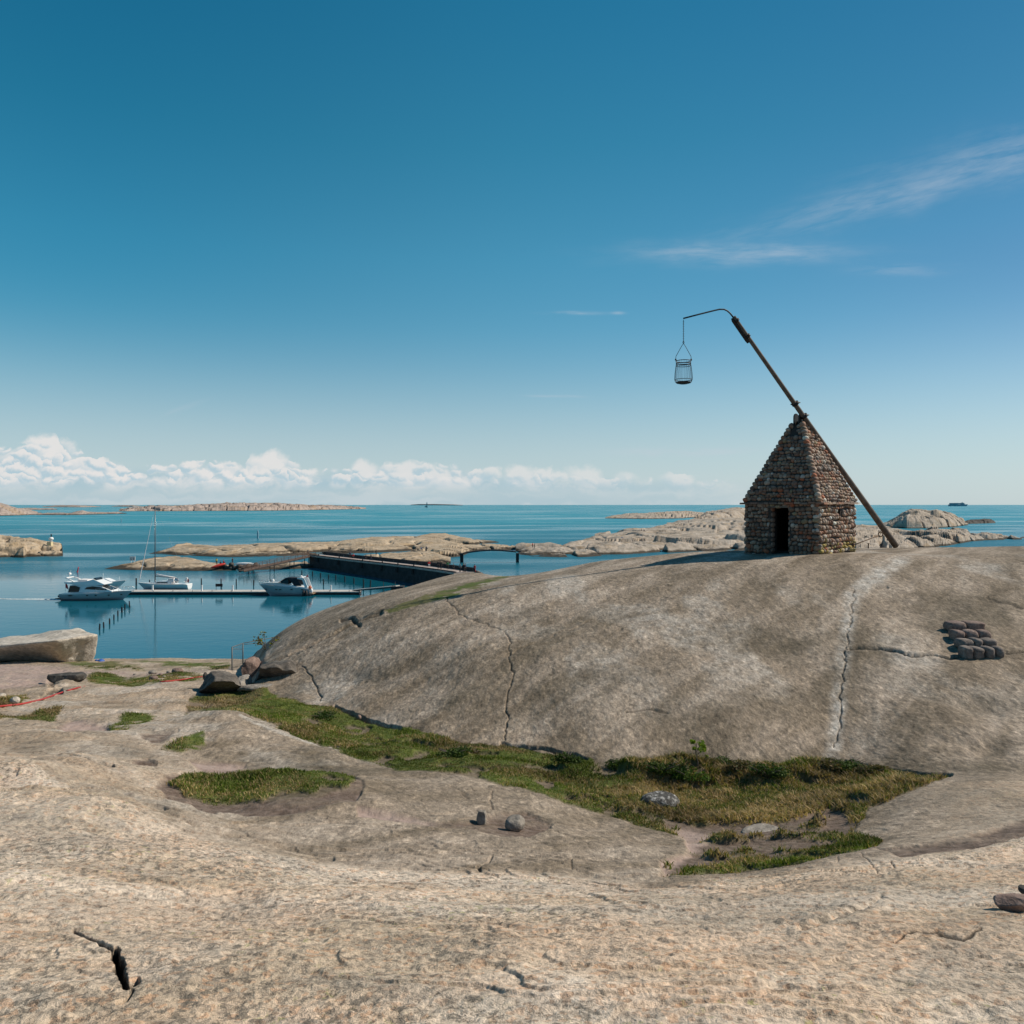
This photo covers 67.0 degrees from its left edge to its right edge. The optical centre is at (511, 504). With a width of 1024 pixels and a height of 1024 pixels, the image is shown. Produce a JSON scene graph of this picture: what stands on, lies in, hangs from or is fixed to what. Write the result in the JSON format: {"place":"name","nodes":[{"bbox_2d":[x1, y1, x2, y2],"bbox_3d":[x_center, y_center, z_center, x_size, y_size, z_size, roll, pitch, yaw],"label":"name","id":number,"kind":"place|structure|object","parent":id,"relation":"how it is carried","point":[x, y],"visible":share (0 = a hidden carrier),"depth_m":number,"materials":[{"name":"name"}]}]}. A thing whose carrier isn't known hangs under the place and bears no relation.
{"place":"outdoors","nodes":[
{"label":"outdoors","id":0,"kind":"place"},
{"bbox_2d":[106,556,313,570],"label":"island","id":1,"kind":"structure","parent":0,"point":[170,563],"depth_m":206.87,"materials":[{"name":"beige stone"}]},
{"bbox_2d":[211,563,224,567],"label":"kayak","id":2,"kind":"object","parent":1,"relation":"on","point":[218,565],"visible":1,"depth_m":199.86,"materials":[{"name":"red plastic"}]},
{"bbox_2d":[234,562,253,565],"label":"rowing boat","id":3,"kind":"object","parent":1,"relation":"on","point":[243,563],"visible":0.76,"depth_m":205.94,"materials":[{"name":"white paint"}]},
{"bbox_2d":[119,502,365,510],"bbox_3d":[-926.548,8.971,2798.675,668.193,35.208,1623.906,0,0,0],"label":"island","id":4,"kind":"structure","parent":0,"point":[240,506],"depth_m":2235.63,"materials":[{"name":"beige stone"}]},
{"bbox_2d":[149,533,498,556],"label":"island","id":5,"kind":"structure","parent":0,"point":[384,544],"depth_m":285.91,"materials":[{"name":"beige stone"}]},
{"bbox_2d":[0,665,948,876],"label":"grass","id":6,"kind":"structure","parent":0,"point":[888,782],"depth_m":12.96,"materials":[{"name":"green plant"}]},
{"bbox_2d":[0,546,1023,1023],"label":"rock ground","id":7,"kind":"structure","parent":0,"point":[134,888],"depth_m":8.86,"materials":[{"name":"stone"}]},
{"bbox_2d":[10,697,19,703],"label":"stone","id":8,"kind":"object","parent":7,"relation":"on","point":[15,700],"visible":0.93,"depth_m":19.41,"materials":[{"name":"white stone"}]},
{"bbox_2d":[0,686,80,706],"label":"red hose","id":9,"kind":"object","parent":7,"relation":"on","point":[7,705],"visible":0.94,"depth_m":20.33,"materials":[{"name":"rubber"}]},
{"bbox_2d":[0,628,97,661],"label":"boulder","id":10,"kind":"object","parent":7,"relation":"on","point":[75,644],"visible":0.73,"depth_m":37.58,"materials":[{"name":"beige stone"}]},
{"bbox_2d":[47,672,86,683],"bbox_3d":[-15.097,5.919,26.272,1.191,0.394,0.744,0,0,0],"label":"dark ledge","id":11,"kind":"object","parent":7,"relation":"on","point":[73,676],"visible":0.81,"depth_m":26.02,"materials":[{"name":"stone"}]},
{"bbox_2d":[148,670,156,673],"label":"stone","id":12,"kind":"object","parent":7,"relation":"on","point":[152,672],"visible":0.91,"depth_m":30.17,"materials":[{"name":"grey stone"}]},
{"bbox_2d":[149,675,157,679],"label":"stone","id":13,"kind":"object","parent":7,"relation":"on","point":[153,677],"visible":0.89,"depth_m":26.79,"materials":[{"name":"grey stone"}]},
{"bbox_2d":[171,668,182,672],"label":"stone","id":14,"kind":"object","parent":7,"relation":"on","point":[176,669],"visible":0.65,"depth_m":29.17,"materials":[{"name":"grey stone"}]},
{"bbox_2d":[159,676,202,681],"bbox_3d":[-11.379,5.961,26.472,0.423,0.370,2.231,0,0,9],"label":"red hose","id":15,"kind":"object","parent":7,"relation":"on","point":[180,679],"visible":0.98,"depth_m":26.54,"materials":[{"name":"rubber"}]},
{"bbox_2d":[198,670,241,692],"bbox_3d":[-8.652,5.435,23.136,1.321,0.859,1.860,0,0,0],"label":"boulder","id":16,"kind":"object","parent":7,"relation":"on","point":[219,681],"visible":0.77,"depth_m":22.74,"materials":[{"name":"grey stone"}]},
{"bbox_2d":[237,674,251,691],"bbox_3d":[-8.167,5.498,23.481,0.395,0.509,1.211,0,0,-8],"label":"boulder","id":17,"kind":"object","parent":7,"relation":"on","point":[245,679],"visible":0.66,"depth_m":23.41,"materials":[{"name":"grey stone"}]},
{"bbox_2d":[231,638,269,670],"bbox_3d":[-11.294,6.323,32.822,0.974,1.754,6.384,0,0,-2],"label":"wire fence","id":18,"kind":"object","parent":7,"relation":"on","point":[243,644],"visible":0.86,"depth_m":31.57,"materials":[{"name":"grey metal"}]},
{"bbox_2d":[241,656,260,677],"bbox_3d":[-8.766,5.656,26.189,0.459,1.050,1.048,0,0,0],"label":"boulder","id":19,"kind":"object","parent":7,"relation":"on","point":[250,666],"visible":0.53,"depth_m":25.90,"materials":[{"name":"stone"}]},
{"bbox_2d":[238,683,271,690],"bbox_3d":[-7.478,5.435,22.977,1.245,0.191,0.431,0,0,-12],"label":"boulder","id":20,"kind":"object","parent":7,"relation":"on","point":[251,687],"visible":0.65,"depth_m":22.81,"materials":[{"name":"grey stone"}]},
{"bbox_2d":[253,631,279,651],"bbox_3d":[-9.022,5.769,28.501,1.165,2.262,0.854,0,0,0],"label":"tree","id":21,"kind":"object","parent":7,"relation":"on","point":[260,641],"visible":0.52,"depth_m":28.52,"materials":[{"name":"green plant"}]},
{"bbox_2d":[254,660,296,680],"bbox_3d":[-7.337,5.345,24.312,1.429,0.984,1.842,0,0,-28],"label":"boulder","id":22,"kind":"object","parent":7,"relation":"on","point":[275,668],"visible":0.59,"depth_m":23.70,"materials":[{"name":"grey stone"}]},
{"bbox_2d":[310,710,339,720],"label":"shrub","id":23,"kind":"object","parent":7,"relation":"on","point":[324,714],"visible":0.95,"depth_m":18.77,"materials":[{"name":"green plant"}]},
{"bbox_2d":[433,745,472,757],"bbox_3d":[-1.075,4.660,14.513,0.785,0.176,0.496,0,0,-28],"label":"shrub","id":24,"kind":"object","parent":7,"relation":"on","point":[456,752],"visible":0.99,"depth_m":14.49,"materials":[{"name":"green plant"}]},
{"bbox_2d":[461,748,479,753],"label":"shrub","id":25,"kind":"object","parent":7,"relation":"on","point":[474,752],"visible":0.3,"depth_m":15.24,"materials":[{"name":"green plant"}]},
{"bbox_2d":[476,810,485,824],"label":"stone","id":26,"kind":"object","parent":7,"relation":"on","point":[481,817],"visible":0.9,"depth_m":9.55,"materials":[{"name":"grey stone"}]},
{"bbox_2d":[505,814,524,831],"bbox_3d":[0.035,3.911,9.476,0.250,0.202,0.222,0,0,0],"label":"stone","id":27,"kind":"object","parent":7,"relation":"on","point":[514,822],"visible":0.92,"depth_m":9.41,"materials":[{"name":"grey stone"}]},
{"bbox_2d":[550,751,584,763],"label":"shrub","id":28,"kind":"object","parent":7,"relation":"on","point":[571,757],"visible":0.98,"depth_m":14.50,"materials":[{"name":"green plant"}]},
{"bbox_2d":[605,758,643,770],"bbox_3d":[2.187,4.950,14.734,0.851,0.238,0.522,0,0,0],"label":"shrub","id":29,"kind":"object","parent":7,"relation":"on","point":[611,764],"visible":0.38,"depth_m":14.69,"materials":[{"name":"green plant"}]},
{"bbox_2d":[640,791,679,807],"bbox_3d":[2.330,4.689,12.182,0.626,0.249,0.476,0,0,0],"label":"lichen rock","id":30,"kind":"object","parent":7,"relation":"on","point":[665,798],"visible":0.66,"depth_m":12.07,"materials":[{"name":"grey stone"}]},
{"bbox_2d":[638,759,685,776],"bbox_3d":[2.630,4.701,13.786,0.940,0.286,0.472,0,0,14],"label":"shrub","id":31,"kind":"object","parent":7,"relation":"on","point":[662,770],"visible":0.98,"depth_m":13.73,"materials":[{"name":"green plant"}]},
{"bbox_2d":[671,765,711,781],"bbox_3d":[3.154,4.762,13.700,0.724,0.265,0.522,0,0,0],"label":"shrub","id":32,"kind":"object","parent":7,"relation":"on","point":[683,774],"visible":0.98,"depth_m":13.60,"materials":[{"name":"green plant"}]},
{"bbox_2d":[689,739,706,769],"bbox_3d":[3.335,4.548,13.836,0.307,0.707,0.274,0,0,-15],"label":"sapling","id":33,"kind":"object","parent":7,"relation":"on","point":[702,747],"visible":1,"depth_m":13.83,"materials":[{"name":"green plant"}]},
{"bbox_2d":[702,755,731,765],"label":"shrub","id":34,"kind":"object","parent":7,"relation":"on","point":[725,759],"visible":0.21,"depth_m":15.10,"materials":[{"name":"green plant"}]},
{"bbox_2d":[727,758,756,771],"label":"shrub","id":35,"kind":"object","parent":7,"relation":"on","point":[740,762],"visible":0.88,"depth_m":14.07,"materials":[{"name":"green plant"}]},
{"bbox_2d":[741,823,777,832],"bbox_3d":[3.464,4.561,10.780,0.612,0.085,0.407,0,0,-24],"label":"flat stone","id":36,"kind":"object","parent":7,"relation":"on","point":[760,827],"visible":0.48,"depth_m":10.80,"materials":[{"name":"grey stone"}]},
{"bbox_2d":[747,762,792,779],"bbox_3d":[4.526,4.698,13.586,0.722,0.295,0.598,0,0,0],"label":"shrub","id":37,"kind":"object","parent":7,"relation":"on","point":[775,773],"visible":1,"depth_m":13.55,"materials":[{"name":"green plant"}]},
{"bbox_2d":[683,309,898,547],"bbox_3d":[11.820,-2.920,31.873,11.008,9.639,0.363,0,0,-22],"label":"beacon lever","id":38,"kind":"object","parent":7,"relation":"on","point":[747,338],"visible":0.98,"depth_m":31.98,"materials":[{"name":"brown wood"}]},
{"bbox_2d":[674,320,692,384],"bbox_3d":[6.652,-5.935,30.000,0.696,2.496,0.692,0,0,0],"label":"fire basket","id":39,"kind":"object","parent":38,"relation":"hanging from","point":[686,381],"visible":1,"depth_m":29.90,"materials":[{"name":"black metal"}]},
{"bbox_2d":[740,414,859,553],"bbox_3d":[12.014,-0.709,32.187,3.566,6.177,3.603,0,0,-44],"label":"stone beacon hut","id":40,"kind":"object","parent":7,"relation":"on","point":[799,498],"visible":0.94,"depth_m":31.41,"materials":[{"name":"brown stone"}]},
{"bbox_2d":[852,531,882,546],"bbox_3d":[14.810,1.430,32.303,2.508,0.585,0.162,0,0,-37],"label":"stay rod","id":41,"kind":"object","parent":40,"relation":"attached to","point":[869,538],"visible":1,"depth_m":32.47,"materials":[{"name":"metal"}]},
{"bbox_2d":[810,757,843,771],"bbox_3d":[5.685,4.702,13.979,0.601,0.241,0.531,0,0,0],"label":"shrub","id":42,"kind":"object","parent":7,"relation":"on","point":[829,765],"visible":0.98,"depth_m":13.87,"materials":[{"name":"green plant"}]},
{"bbox_2d":[827,757,864,773],"bbox_3d":[6.054,4.731,14.003,0.768,0.259,0.601,0,0,0],"label":"shrub","id":43,"kind":"object","parent":7,"relation":"on","point":[847,764],"visible":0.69,"depth_m":13.94,"materials":[{"name":"green plant"}]},
{"bbox_2d":[852,763,890,774],"bbox_3d":[6.394,4.711,13.700,0.641,0.222,0.374,0,0,0],"label":"shrub","id":44,"kind":"object","parent":7,"relation":"on","point":[873,769],"visible":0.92,"depth_m":13.68,"materials":[{"name":"green plant"}]},
{"bbox_2d":[943,620,985,630],"bbox_3d":[12.498,3.362,21.386,1.011,0.294,0.522,0,0,0],"label":"stone step","id":45,"kind":"object","parent":7,"relation":"on","point":[960,625],"visible":0.7,"depth_m":21.18,"materials":[{"name":"grey stone"}]},
{"bbox_2d":[948,629,991,639],"bbox_3d":[12.293,3.495,20.760,0.992,0.300,0.479,0,0,0],"label":"stone step","id":46,"kind":"object","parent":7,"relation":"on","point":[967,633],"visible":0.69,"depth_m":20.59,"materials":[{"name":"grey stone"}]},
{"bbox_2d":[953,637,996,646],"bbox_3d":[12.095,3.625,20.200,0.979,0.299,0.468,0,0,0],"label":"stone step","id":47,"kind":"object","parent":7,"relation":"on","point":[979,642],"visible":0.66,"depth_m":20.03,"materials":[{"name":"grey stone"}]},
{"bbox_2d":[958,645,1004,658],"bbox_3d":[11.880,3.744,19.597,1.000,0.342,0.479,0,0,0],"label":"stone step","id":48,"kind":"object","parent":7,"relation":"on","point":[972,652],"visible":0.99,"depth_m":19.41,"materials":[{"name":"grey stone"}]},
{"bbox_2d":[993,893,1023,911],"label":"stone","id":49,"kind":"object","parent":7,"relation":"on","point":[1013,902],"visible":0.96,"depth_m":4.63,"materials":[{"name":"stone"}]},
{"bbox_2d":[1018,885,1023,893],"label":"stone","id":50,"kind":"object","parent":7,"relation":"on","point":[1021,889],"visible":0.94,"depth_m":4.79,"materials":[{"name":"grey stone"}]},
{"bbox_2d":[0,505,1023,658],"bbox_3d":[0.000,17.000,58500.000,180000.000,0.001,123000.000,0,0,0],"label":"sea","id":51,"kind":"structure","parent":0,"point":[180,626],"depth_m":259.31,"materials":[{"name":"liquid"}]},
{"bbox_2d":[0,503,42,515],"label":"coast","id":52,"kind":"structure","parent":51,"relation":"in","point":[6,510],"depth_m":1272.35},
{"bbox_2d":[0,535,62,557],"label":"harbour rock","id":53,"kind":"object","parent":51,"relation":"in","point":[14,547],"visible":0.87,"depth_m":258.84,"materials":[{"name":"beige stone"}]},
{"bbox_2d":[47,534,53,545],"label":"harbour light","id":54,"kind":"object","parent":53,"relation":"on","point":[51,538],"visible":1,"depth_m":266.47,"materials":[{"name":"concrete"}]},
{"bbox_2d":[23,508,56,509],"bbox_3d":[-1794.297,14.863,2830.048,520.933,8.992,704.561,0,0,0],"label":"skerry","id":55,"kind":"structure","parent":51,"relation":"in","point":[40,508],"depth_m":2697.44,"materials":[{"name":"grey stone"}]},
{"bbox_2d":[43,505,100,506],"bbox_3d":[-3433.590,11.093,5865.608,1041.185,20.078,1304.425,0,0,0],"label":"skerry","id":56,"kind":"structure","parent":51,"relation":"in","point":[71,506],"depth_m":5613.26,"materials":[{"name":"grey stone"}]},
{"bbox_2d":[37,510,126,514],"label":"skerry","id":57,"kind":"structure","parent":51,"relation":"in","point":[82,512],"depth_m":1364.83,"materials":[{"name":"beige stone"}]},
{"bbox_2d":[55,569,133,599],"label":"motor yacht","id":58,"kind":"object","parent":51,"relation":"on","point":[98,588],"visible":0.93,"depth_m":137.33,"materials":[{"name":"white plastic"}]},
{"bbox_2d":[68,586,79,591],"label":"side window","id":59,"kind":"structure","parent":58,"relation":"in","point":[72,588],"depth_m":137.12,"materials":[{"name":"black glass"}]},
{"bbox_2d":[85,586,106,589],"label":"side window","id":60,"kind":"structure","parent":58,"relation":"in","point":[92,588],"depth_m":137.22,"materials":[{"name":"black glass"}]},
{"bbox_2d":[103,578,125,587],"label":"motorboat","id":61,"kind":"object","parent":51,"relation":"on","point":[119,583],"visible":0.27,"depth_m":158.03,"materials":[{"name":"white plastic"}]},
{"bbox_2d":[111,505,142,506],"bbox_3d":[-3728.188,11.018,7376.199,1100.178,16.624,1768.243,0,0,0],"label":"skerry","id":62,"kind":"structure","parent":51,"relation":"in","point":[126,506],"depth_m":6882.84,"materials":[{"name":"grey stone"}]},
{"bbox_2d":[138,509,191,588],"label":"sailing boat","id":63,"kind":"object","parent":51,"relation":"on","point":[171,583],"visible":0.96,"depth_m":155.90,"materials":[{"name":"white plastic"}]},
{"bbox_2d":[128,585,361,594],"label":"floating dock","id":64,"kind":"object","parent":51,"relation":"on","point":[228,592],"visible":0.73,"depth_m":146.15,"materials":[{"name":"concrete"}]},
{"bbox_2d":[353,585,404,590],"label":"gangway","id":65,"kind":"object","parent":64,"relation":"on","point":[393,587],"visible":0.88,"depth_m":143.96,"materials":[{"name":"metal"}]},
{"bbox_2d":[239,551,315,573],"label":"footbridge","id":66,"kind":"object","parent":51,"relation":"in","point":[304,557],"visible":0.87,"depth_m":197.51,"materials":[{"name":"brown wood"}]},
{"bbox_2d":[259,575,315,595],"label":"sport cruiser","id":67,"kind":"object","parent":51,"relation":"on","point":[292,586],"visible":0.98,"depth_m":144.27,"materials":[{"name":"white plastic"}]},
{"bbox_2d":[309,552,474,583],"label":"breakwater","id":68,"kind":"object","parent":51,"relation":"in","point":[410,571],"visible":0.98,"depth_m":179.89,"materials":[{"name":"concrete"}]},
{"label":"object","id":69,"kind":"structure","parent":68,"relation":"on","visible":0},
{"bbox_2d":[322,552,482,573],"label":"rubble","id":70,"kind":"object","parent":69,"relation":"on","point":[416,563],"visible":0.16,"depth_m":174.93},
{"bbox_2d":[364,551,450,563],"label":"skerry","id":71,"kind":"structure","parent":51,"relation":"in","point":[429,556],"depth_m":234.90,"materials":[{"name":"beige stone"}]},
{"bbox_2d":[413,504,455,504],"bbox_3d":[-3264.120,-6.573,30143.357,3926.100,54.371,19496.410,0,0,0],"label":"skerry","id":72,"kind":"structure","parent":51,"relation":"in","point":[434,504],"depth_m":27485.70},
{"bbox_2d":[411,544,515,556],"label":"skerry","id":73,"kind":"structure","parent":51,"relation":"in","point":[452,550],"depth_m":282.50,"materials":[{"name":"beige stone"}]},
{"bbox_2d":[460,547,518,562],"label":"arched bridge","id":74,"kind":"structure","parent":51,"relation":"in","point":[463,553],"depth_m":228.01,"materials":[{"name":"black metal"}]},
{"bbox_2d":[605,511,703,518],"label":"skerry","id":75,"kind":"structure","parent":51,"relation":"in","point":[670,514],"depth_m":1021.62,"materials":[{"name":"beige stone"}]},
{"bbox_2d":[595,517,745,536],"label":"headland","id":76,"kind":"structure","parent":51,"relation":"in","point":[725,525],"depth_m":451.14,"materials":[{"name":"grey stone"}]},
{"bbox_2d":[516,530,879,556],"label":"headland","id":77,"kind":"structure","parent":51,"relation":"in","point":[637,542],"depth_m":289.21,"materials":[{"name":"grey stone"}]},
{"bbox_2d":[667,507,909,530],"bbox_3d":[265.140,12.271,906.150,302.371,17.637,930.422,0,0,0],"label":"headland","id":78,"kind":"structure","parent":51,"relation":"in","point":[736,512],"depth_m":916.29,"materials":[{"name":"grey stone"}]},
{"bbox_2d":[884,509,967,527],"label":"rocky islet","id":79,"kind":"object","parent":51,"relation":"in","point":[915,518],"visible":0.84,"depth_m":584.87,"materials":[{"name":"grey stone"}]},
{"bbox_2d":[854,525,1021,547],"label":"rocky islet","id":80,"kind":"object","parent":51,"relation":"in","point":[933,536],"visible":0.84,"depth_m":341.49,"materials":[{"name":"grey stone"}]},
{"bbox_2d":[948,502,967,505],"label":"cargo ship","id":81,"kind":"object","parent":51,"relation":"on","point":[956,504],"visible":0.97,"depth_m":9473.79},
{"bbox_2d":[965,519,994,523],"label":"skerry","id":82,"kind":"structure","parent":51,"relation":"in","point":[977,521],"depth_m":711.75,"materials":[{"name":"stone"}]},
{"bbox_2d":[0,0,1023,504],"label":"sky","id":83,"kind":"structure","parent":0,"point":[308,252],"materials":[{"name":"blue"}]}
]}

